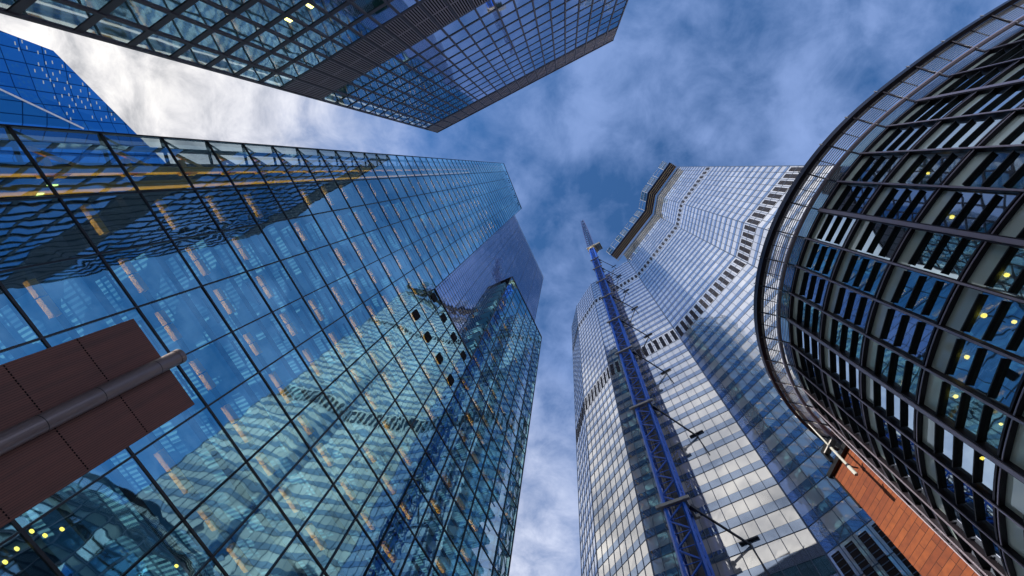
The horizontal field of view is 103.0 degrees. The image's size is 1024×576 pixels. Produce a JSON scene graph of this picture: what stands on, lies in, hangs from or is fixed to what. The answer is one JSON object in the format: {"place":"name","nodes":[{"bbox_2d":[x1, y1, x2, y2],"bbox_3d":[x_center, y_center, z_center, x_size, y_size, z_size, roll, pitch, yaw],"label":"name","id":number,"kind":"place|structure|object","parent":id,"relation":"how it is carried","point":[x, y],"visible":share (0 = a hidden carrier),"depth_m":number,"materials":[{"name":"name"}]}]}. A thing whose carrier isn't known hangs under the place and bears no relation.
{"place":"outdoors","nodes":[
{"label":"outdoors","id":0,"kind":"place"},
{"bbox_2d":[0,31,155,162],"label":"angular blue skyscraper","id":1,"kind":"structure","parent":0,"point":[40,86],"depth_m":73.66,"materials":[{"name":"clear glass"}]},
{"bbox_2d":[0,0,627,132],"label":"dark office tower","id":2,"kind":"structure","parent":0,"point":[436,66],"depth_m":36.23,"materials":[{"name":"glass"}]},
{"bbox_2d":[0,0,18,9],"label":"window","id":3,"kind":"structure","parent":2,"relation":"in","point":[4,4],"depth_m":17.71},
{"bbox_2d":[21,0,93,28],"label":"window","id":4,"kind":"structure","parent":2,"relation":"in","point":[50,11],"depth_m":19.18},
{"bbox_2d":[66,0,111,10],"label":"window","id":5,"kind":"structure","parent":2,"relation":"in","point":[96,5],"depth_m":19.52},
{"bbox_2d":[85,18,144,43],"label":"window","id":6,"kind":"structure","parent":2,"relation":"in","point":[106,28],"depth_m":21.63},
{"bbox_2d":[108,0,167,27],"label":"window","id":7,"kind":"structure","parent":2,"relation":"in","point":[134,12],"depth_m":21.23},
{"bbox_2d":[136,34,185,55],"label":"window","id":8,"kind":"structure","parent":2,"relation":"in","point":[154,43],"depth_m":24.09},
{"bbox_2d":[144,0,186,10],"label":"window","id":9,"kind":"structure","parent":2,"relation":"in","point":[170,5],"depth_m":21.51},
{"bbox_2d":[158,18,206,41],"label":"window","id":10,"kind":"structure","parent":2,"relation":"in","point":[178,28],"depth_m":23.69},
{"bbox_2d":[177,47,219,65],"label":"window","id":11,"kind":"structure","parent":2,"relation":"in","point":[195,55],"depth_m":26.56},
{"bbox_2d":[180,1,228,26],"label":"window","id":12,"kind":"structure","parent":2,"relation":"in","point":[200,12],"depth_m":23.29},
{"bbox_2d":[197,32,239,52],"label":"window","id":13,"kind":"structure","parent":2,"relation":"in","point":[217,42],"depth_m":26.15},
{"bbox_2d":[208,0,249,11],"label":"window","id":14,"kind":"structure","parent":2,"relation":"in","point":[231,5],"depth_m":23.48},
{"bbox_2d":[211,58,247,73],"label":"window","id":15,"kind":"structure","parent":2,"relation":"in","point":[231,66],"depth_m":29.04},
{"bbox_2d":[218,18,259,39],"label":"window","id":16,"kind":"structure","parent":2,"relation":"in","point":[238,28],"depth_m":25.76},
{"bbox_2d":[230,44,266,62],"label":"window","id":17,"kind":"structure","parent":2,"relation":"in","point":[247,53],"depth_m":28.62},
{"bbox_2d":[239,66,271,80],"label":"window","id":18,"kind":"structure","parent":2,"relation":"in","point":[254,73],"depth_m":31.49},
{"bbox_2d":[240,2,280,25],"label":"window","id":19,"kind":"structure","parent":2,"relation":"in","point":[259,13],"depth_m":25.36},
{"bbox_2d":[249,31,285,50],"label":"window","id":20,"kind":"structure","parent":2,"relation":"in","point":[266,40],"depth_m":28.21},
{"bbox_2d":[257,55,289,70],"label":"window","id":21,"kind":"structure","parent":2,"relation":"in","point":[272,62],"depth_m":31.09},
{"bbox_2d":[263,74,292,86],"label":"window","id":22,"kind":"structure","parent":2,"relation":"in","point":[277,80],"depth_m":33.93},
{"bbox_2d":[263,0,302,11],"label":"window","id":23,"kind":"structure","parent":2,"relation":"in","point":[283,5],"depth_m":25.46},
{"bbox_2d":[270,17,304,37],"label":"window","id":24,"kind":"structure","parent":2,"relation":"in","point":[285,28],"depth_m":27.87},
{"bbox_2d":[275,43,307,59],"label":"window","id":25,"kind":"structure","parent":2,"relation":"in","point":[291,51],"depth_m":30.69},
{"bbox_2d":[281,63,308,76],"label":"window","id":26,"kind":"structure","parent":2,"relation":"in","point":[295,70],"depth_m":33.55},
{"bbox_2d":[290,3,325,25],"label":"window","id":27,"kind":"structure","parent":2,"relation":"in","point":[307,15],"depth_m":27.47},
{"bbox_2d":[294,30,325,47],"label":"window","id":28,"kind":"structure","parent":2,"relation":"in","point":[310,39],"depth_m":30.28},
{"bbox_2d":[297,52,325,67],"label":"window","id":29,"kind":"structure","parent":2,"relation":"in","point":[312,59],"depth_m":33.14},
{"bbox_2d":[314,17,343,36],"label":"window","id":30,"kind":"structure","parent":2,"relation":"in","point":[328,27],"depth_m":29.89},
{"bbox_2d":[315,41,342,56],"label":"window","id":31,"kind":"structure","parent":2,"relation":"in","point":[329,48],"depth_m":32.74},
{"bbox_2d":[312,0,345,12],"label":"window","id":32,"kind":"structure","parent":2,"relation":"in","point":[328,5],"depth_m":27.44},
{"bbox_2d":[323,93,344,102],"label":"window","id":33,"kind":"structure","parent":2,"relation":"in","point":[334,97],"depth_m":42.10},
{"bbox_2d":[333,29,360,46],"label":"window","id":34,"kind":"structure","parent":2,"relation":"in","point":[347,37],"depth_m":32.35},
{"bbox_2d":[337,84,358,94],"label":"window","id":35,"kind":"structure","parent":2,"relation":"in","point":[347,89],"depth_m":41.70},
{"bbox_2d":[333,4,363,24],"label":"window","id":36,"kind":"structure","parent":2,"relation":"in","point":[348,14],"depth_m":29.47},
{"bbox_2d":[350,89,369,98],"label":"window","id":37,"kind":"structure","parent":2,"relation":"in","point":[360,93],"depth_m":44.25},
{"bbox_2d":[351,75,372,86],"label":"window","id":38,"kind":"structure","parent":2,"relation":"in","point":[361,81],"depth_m":41.32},
{"bbox_2d":[351,17,378,35],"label":"window","id":39,"kind":"structure","parent":2,"relation":"in","point":[366,25],"depth_m":31.95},
{"bbox_2d":[354,0,383,12],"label":"window","id":40,"kind":"structure","parent":2,"relation":"in","point":[367,5],"depth_m":29.42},
{"bbox_2d":[363,81,382,90],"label":"window","id":41,"kind":"structure","parent":2,"relation":"in","point":[374,85],"depth_m":43.85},
{"bbox_2d":[366,67,386,78],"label":"window","id":42,"kind":"structure","parent":2,"relation":"in","point":[376,72],"depth_m":40.89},
{"bbox_2d":[370,5,397,23],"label":"window","id":43,"kind":"structure","parent":2,"relation":"in","point":[383,15],"depth_m":31.54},
{"bbox_2d":[377,73,396,83],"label":"window","id":44,"kind":"structure","parent":2,"relation":"in","point":[388,77],"depth_m":43.46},
{"bbox_2d":[381,58,401,69],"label":"window","id":45,"kind":"structure","parent":2,"relation":"in","point":[392,63],"depth_m":40.49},
{"bbox_2d":[391,64,410,75],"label":"window","id":46,"kind":"structure","parent":2,"relation":"in","point":[402,69],"depth_m":43.05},
{"bbox_2d":[390,0,415,12],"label":"window","id":47,"kind":"structure","parent":2,"relation":"in","point":[400,5],"depth_m":31.40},
{"bbox_2d":[396,48,416,61],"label":"window","id":48,"kind":"structure","parent":2,"relation":"in","point":[407,54],"depth_m":40.09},
{"bbox_2d":[406,56,424,67],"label":"window","id":49,"kind":"structure","parent":2,"relation":"in","point":[416,61],"depth_m":42.63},
{"bbox_2d":[411,39,431,52],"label":"window","id":50,"kind":"structure","parent":2,"relation":"in","point":[422,45],"depth_m":39.70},
{"bbox_2d":[420,47,438,59],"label":"window","id":51,"kind":"structure","parent":2,"relation":"in","point":[432,52],"depth_m":42.22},
{"bbox_2d":[427,29,446,43],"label":"window","id":52,"kind":"structure","parent":2,"relation":"in","point":[439,35],"depth_m":39.25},
{"bbox_2d":[429,54,446,65],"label":"window","id":53,"kind":"structure","parent":2,"relation":"in","point":[439,59],"depth_m":44.81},
{"bbox_2d":[436,38,453,51],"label":"window","id":54,"kind":"structure","parent":2,"relation":"in","point":[447,43],"depth_m":41.83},
{"bbox_2d":[443,46,460,57],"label":"window","id":55,"kind":"structure","parent":2,"relation":"in","point":[454,50],"depth_m":44.39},
{"bbox_2d":[443,20,462,35],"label":"window","id":56,"kind":"structure","parent":2,"relation":"in","point":[454,26],"depth_m":38.89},
{"bbox_2d":[451,29,468,43],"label":"window","id":57,"kind":"structure","parent":2,"relation":"in","point":[461,35],"depth_m":41.46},
{"bbox_2d":[458,38,474,50],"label":"window","id":58,"kind":"structure","parent":2,"relation":"in","point":[468,42],"depth_m":44.02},
{"bbox_2d":[459,10,478,25],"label":"window","id":59,"kind":"structure","parent":2,"relation":"in","point":[470,17],"depth_m":38.47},
{"bbox_2d":[466,20,483,34],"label":"window","id":60,"kind":"structure","parent":2,"relation":"in","point":[478,25],"depth_m":41.04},
{"bbox_2d":[472,29,488,42],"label":"window","id":61,"kind":"structure","parent":2,"relation":"in","point":[482,34],"depth_m":43.57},
{"bbox_2d":[476,0,494,16],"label":"window","id":62,"kind":"structure","parent":2,"relation":"in","point":[487,7],"depth_m":38.08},
{"bbox_2d":[482,11,499,25],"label":"window","id":63,"kind":"structure","parent":2,"relation":"in","point":[492,17],"depth_m":40.64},
{"bbox_2d":[487,20,502,33],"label":"window","id":64,"kind":"structure","parent":2,"relation":"in","point":[498,25],"depth_m":43.19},
{"bbox_2d":[371,0,626,127],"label":"windows","id":65,"kind":"structure","parent":2,"relation":"in","point":[537,3],"depth_m":56.55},
{"bbox_2d":[498,1,514,17],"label":"window","id":66,"kind":"structure","parent":2,"relation":"in","point":[506,9],"depth_m":40.22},
{"bbox_2d":[502,11,517,25],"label":"window","id":67,"kind":"structure","parent":2,"relation":"in","point":[512,17],"depth_m":42.79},
{"bbox_2d":[518,2,532,17],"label":"window","id":68,"kind":"structure","parent":2,"relation":"in","point":[527,8],"depth_m":42.37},
{"bbox_2d":[535,3,549,17],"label":"window","id":69,"kind":"structure","parent":2,"relation":"in","point":[545,8],"depth_m":44.54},
{"bbox_2d":[0,0,1023,575],"label":"sky","id":70,"kind":"structure","parent":0,"point":[681,83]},
{"label":"ground","id":71,"kind":"structure","parent":0,"visible":0},
{"bbox_2d":[0,319,193,527],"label":"ventilation shaft","id":72,"kind":"object","parent":71,"relation":"on","point":[34,472],"visible":0.88,"depth_m":10.76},
{"bbox_2d":[0,349,186,455],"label":"exhaust pipe","id":73,"kind":"object","parent":72,"relation":"attached to","point":[22,432],"visible":1,"depth_m":10.56,"materials":[{"name":"grey metal"}]},
{"bbox_2d":[0,124,543,575],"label":"glass office tower","id":74,"kind":"structure","parent":71,"relation":"on","point":[355,337],"depth_m":33.21,"materials":[{"name":"blue"}]},
{"bbox_2d":[580,220,770,575],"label":"tower crane","id":75,"kind":"object","parent":71,"relation":"on","point":[676,508],"visible":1,"depth_m":53.87,"materials":[{"name":"blue paint"}]},
{"bbox_2d":[572,161,920,575],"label":"faceted skyscraper","id":76,"kind":"structure","parent":71,"relation":"on","point":[687,270],"depth_m":66.90,"materials":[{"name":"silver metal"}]},
{"bbox_2d":[831,551,855,575],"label":"louvre window","id":77,"kind":"structure","parent":76,"relation":"in","point":[837,557],"depth_m":36.07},
{"bbox_2d":[844,541,878,575],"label":"louvre window","id":78,"kind":"structure","parent":76,"relation":"in","point":[864,565],"depth_m":35.12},
{"bbox_2d":[858,531,902,575],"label":"louvre window","id":79,"kind":"structure","parent":76,"relation":"in","point":[870,544],"depth_m":34.17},
{"bbox_2d":[871,523,918,575],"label":"louvre window","id":80,"kind":"structure","parent":76,"relation":"in","point":[875,526],"depth_m":33.38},
{"bbox_2d":[752,0,1023,575],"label":"curved office building","id":81,"kind":"structure","parent":71,"relation":"on","point":[899,315],"depth_m":21.14,"materials":[{"name":"black glass"}]},
{"bbox_2d":[799,329,818,361],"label":"window","id":82,"kind":"structure","parent":81,"relation":"in","point":[809,349],"depth_m":28.64,"materials":[{"name":"grey glass"}]},
{"bbox_2d":[799,301,820,334],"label":"window","id":83,"kind":"structure","parent":81,"relation":"in","point":[810,309],"depth_m":28.06,"materials":[{"name":"blue glass"}]},
{"bbox_2d":[802,355,823,387],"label":"window","id":84,"kind":"structure","parent":81,"relation":"in","point":[804,360],"depth_m":29.15,"materials":[{"name":"black glass"}]},
{"bbox_2d":[801,272,827,306],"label":"window","id":85,"kind":"structure","parent":81,"relation":"in","point":[808,276],"depth_m":27.48,"materials":[{"name":"blue glass"}]},
{"bbox_2d":[808,243,839,276],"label":"window","id":86,"kind":"structure","parent":81,"relation":"in","point":[827,249],"depth_m":26.89,"materials":[{"name":"blue glass"}]},
{"bbox_2d":[805,421,858,475],"bbox_3d":[25.056,12.125,32.472,0.851,7.939,0.280,16,-72,2],"label":"flag pole","id":87,"kind":"object","parent":81,"relation":"attached to","point":[851,469],"visible":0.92,"depth_m":30.37,"materials":[{"name":"metal"}]},
{"bbox_2d":[818,215,855,246],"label":"window","id":88,"kind":"structure","parent":81,"relation":"in","point":[841,220],"depth_m":26.28,"materials":[{"name":"grey glass"}]},
{"bbox_2d":[833,353,858,392],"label":"window","id":89,"kind":"structure","parent":81,"relation":"in","point":[845,364],"depth_m":24.90,"materials":[{"name":"grey glass"}]},
{"bbox_2d":[833,320,862,360],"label":"window","id":90,"kind":"structure","parent":81,"relation":"in","point":[837,331],"depth_m":24.34,"materials":[{"name":"blue glass"}]},
{"bbox_2d":[835,381,862,420],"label":"window","id":91,"kind":"structure","parent":81,"relation":"in","point":[848,398],"depth_m":25.43,"materials":[{"name":"black glass"}]},
{"bbox_2d":[836,288,871,329],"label":"window","id":92,"kind":"structure","parent":81,"relation":"in","point":[855,300],"depth_m":23.75,"materials":[{"name":"blue glass"}]},
{"bbox_2d":[835,185,876,212],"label":"window","id":93,"kind":"structure","parent":81,"relation":"in","point":[861,189],"depth_m":25.64,"materials":[{"name":"blue glass"}]},
{"bbox_2d":[842,410,870,445],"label":"window","id":94,"kind":"structure","parent":81,"relation":"in","point":[847,421],"depth_m":25.92,"materials":[{"name":"black glass"}]},
{"bbox_2d":[844,254,886,295],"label":"window","id":95,"kind":"structure","parent":81,"relation":"in","point":[869,263],"depth_m":23.16,"materials":[{"name":"blue glass"}]},
{"bbox_2d":[854,155,902,181],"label":"window","id":96,"kind":"structure","parent":81,"relation":"in","point":[897,157],"depth_m":25.03,"materials":[{"name":"blue glass"}]},
{"bbox_2d":[857,222,906,259],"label":"window","id":97,"kind":"structure","parent":81,"relation":"in","point":[887,229],"depth_m":22.54,"materials":[{"name":"black glass"}]},
{"bbox_2d":[877,383,913,433],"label":"window","id":98,"kind":"structure","parent":81,"relation":"in","point":[881,391],"depth_m":21.16,"materials":[{"name":"grey glass"}]},
{"bbox_2d":[879,416,916,466],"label":"window","id":99,"kind":"structure","parent":81,"relation":"in","point":[883,424],"depth_m":21.67,"materials":[{"name":"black glass"}]},
{"bbox_2d":[878,346,919,397],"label":"window","id":100,"kind":"structure","parent":81,"relation":"in","point":[899,362],"depth_m":20.58,"materials":[{"name":"blue glass"}]},
{"bbox_2d":[886,449,924,494],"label":"window","id":101,"kind":"structure","parent":81,"relation":"in","point":[904,468],"depth_m":22.16,"materials":[{"name":"black glass"}]},
{"bbox_2d":[878,125,932,151],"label":"window","id":102,"kind":"structure","parent":81,"relation":"in","point":[927,127],"depth_m":24.45,"materials":[{"name":"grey glass"}]},
{"bbox_2d":[878,188,933,220],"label":"window","id":103,"kind":"structure","parent":81,"relation":"in","point":[910,195],"depth_m":21.90,"materials":[{"name":"blue glass"}]},
{"bbox_2d":[882,308,933,360],"bbox_3d":[19.460,2.269,20.004,0.007,2.804,1.825,3,-73,7],"label":"window","id":104,"kind":"structure","parent":81,"relation":"in","point":[909,326],"depth_m":20.01,"materials":[{"name":"blue glass"}]},
{"bbox_2d":[893,270,953,320],"bbox_3d":[19.606,0.339,19.416,0.008,2.804,1.826,9,-73,5],"label":"window","id":105,"kind":"structure","parent":81,"relation":"in","point":[927,283],"depth_m":19.41,"materials":[{"name":"blue glass"}]},
{"bbox_2d":[901,153,966,184],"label":"window","id":106,"kind":"structure","parent":81,"relation":"in","point":[957,157],"depth_m":21.30,"materials":[{"name":"blue glass"}]},
{"bbox_2d":[908,97,965,122],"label":"window","id":107,"kind":"structure","parent":81,"relation":"in","point":[958,101],"depth_m":23.85,"materials":[{"name":"blue glass"}]},
{"bbox_2d":[910,232,980,278],"bbox_3d":[20.004,-1.549,18.807,0.012,2.804,1.826,16,-72,3],"label":"window","id":108,"kind":"structure","parent":81,"relation":"in","point":[950,243],"depth_m":18.80,"materials":[{"name":"blue glass"}]},
{"bbox_2d":[938,426,994,494],"bbox_3d":[19.412,7.226,17.384,0.006,2.804,1.825,-11,-75,10],"label":"window","id":109,"kind":"structure","parent":81,"relation":"in","point":[965,452],"depth_m":17.40,"materials":[{"name":"blue glass"}]},
{"bbox_2d":[940,465,994,532],"bbox_3d":[19.990,9.105,17.862,0.004,2.804,1.826,-18,-77,12],"label":"window","id":110,"kind":"structure","parent":81,"relation":"in","point":[966,496],"depth_m":17.91,"materials":[{"name":"blue glass"}]},
{"bbox_2d":[931,116,1004,148],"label":"window","id":111,"kind":"structure","parent":81,"relation":"in","point":[971,128],"depth_m":20.67,"materials":[{"name":"grey glass"}]},
{"bbox_2d":[941,383,1005,451],"bbox_3d":[19.067,5.302,16.862,0.005,2.804,1.826,-4,-74,9],"label":"window","id":112,"kind":"structure","parent":81,"relation":"in","point":[995,420],"depth_m":16.82,"materials":[{"name":"blue glass"}]},
{"bbox_2d":[947,502,1002,565],"bbox_3d":[20.807,10.907,18.286,0.004,2.804,1.825,-25,-78,14],"label":"window","id":113,"kind":"structure","parent":81,"relation":"in","point":[974,533],"depth_m":18.40,"materials":[{"name":"blue glass"}]},
{"bbox_2d":[944,67,1006,93],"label":"window","id":114,"kind":"structure","parent":81,"relation":"in","point":[983,74],"depth_m":23.25,"materials":[{"name":"blue glass"}]},
{"bbox_2d":[936,191,1015,232],"bbox_3d":[20.637,-3.368,18.188,0.002,2.804,1.825,23,-72,0],"label":"window","id":115,"kind":"structure","parent":81,"relation":"in","point":[982,199],"depth_m":18.16,"materials":[{"name":"blue glass"}]},
{"bbox_2d":[947,338,1023,408],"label":"window","id":116,"kind":"structure","parent":81,"relation":"in","point":[1012,372],"depth_m":16.27,"materials":[{"name":"blue glass"}]},
{"bbox_2d":[963,292,1023,357],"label":"window","id":117,"kind":"structure","parent":81,"relation":"in","point":[1012,313],"depth_m":15.99,"materials":[{"name":"blue glass"}]},
{"bbox_2d":[966,151,1023,188],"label":"window","id":118,"kind":"structure","parent":81,"relation":"in","point":[1017,160],"depth_m":17.87,"materials":[{"name":"blue glass"}]},
{"bbox_2d":[967,87,1023,114],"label":"window","id":119,"kind":"structure","parent":81,"relation":"in","point":[1014,92],"depth_m":20.26,"materials":[{"name":"blue glass"}]},
{"bbox_2d":[982,45,1023,66],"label":"window","id":120,"kind":"structure","parent":81,"relation":"in","point":[1022,47],"depth_m":22.93,"materials":[{"name":"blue glass"}]},
{"bbox_2d":[986,247,1023,297],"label":"window","id":121,"kind":"structure","parent":81,"relation":"in","point":[1014,263],"depth_m":16.01,"materials":[{"name":"blue glass"}]},
{"bbox_2d":[1004,127,1023,144],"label":"window","id":122,"kind":"structure","parent":81,"relation":"in","point":[1017,138],"depth_m":18.12,"materials":[{"name":"blue glass"}]},
{"bbox_2d":[820,432,977,575],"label":"orange tiled building","id":123,"kind":"structure","parent":71,"relation":"on","point":[921,545],"depth_m":27.47,"materials":[{"name":"tile"}]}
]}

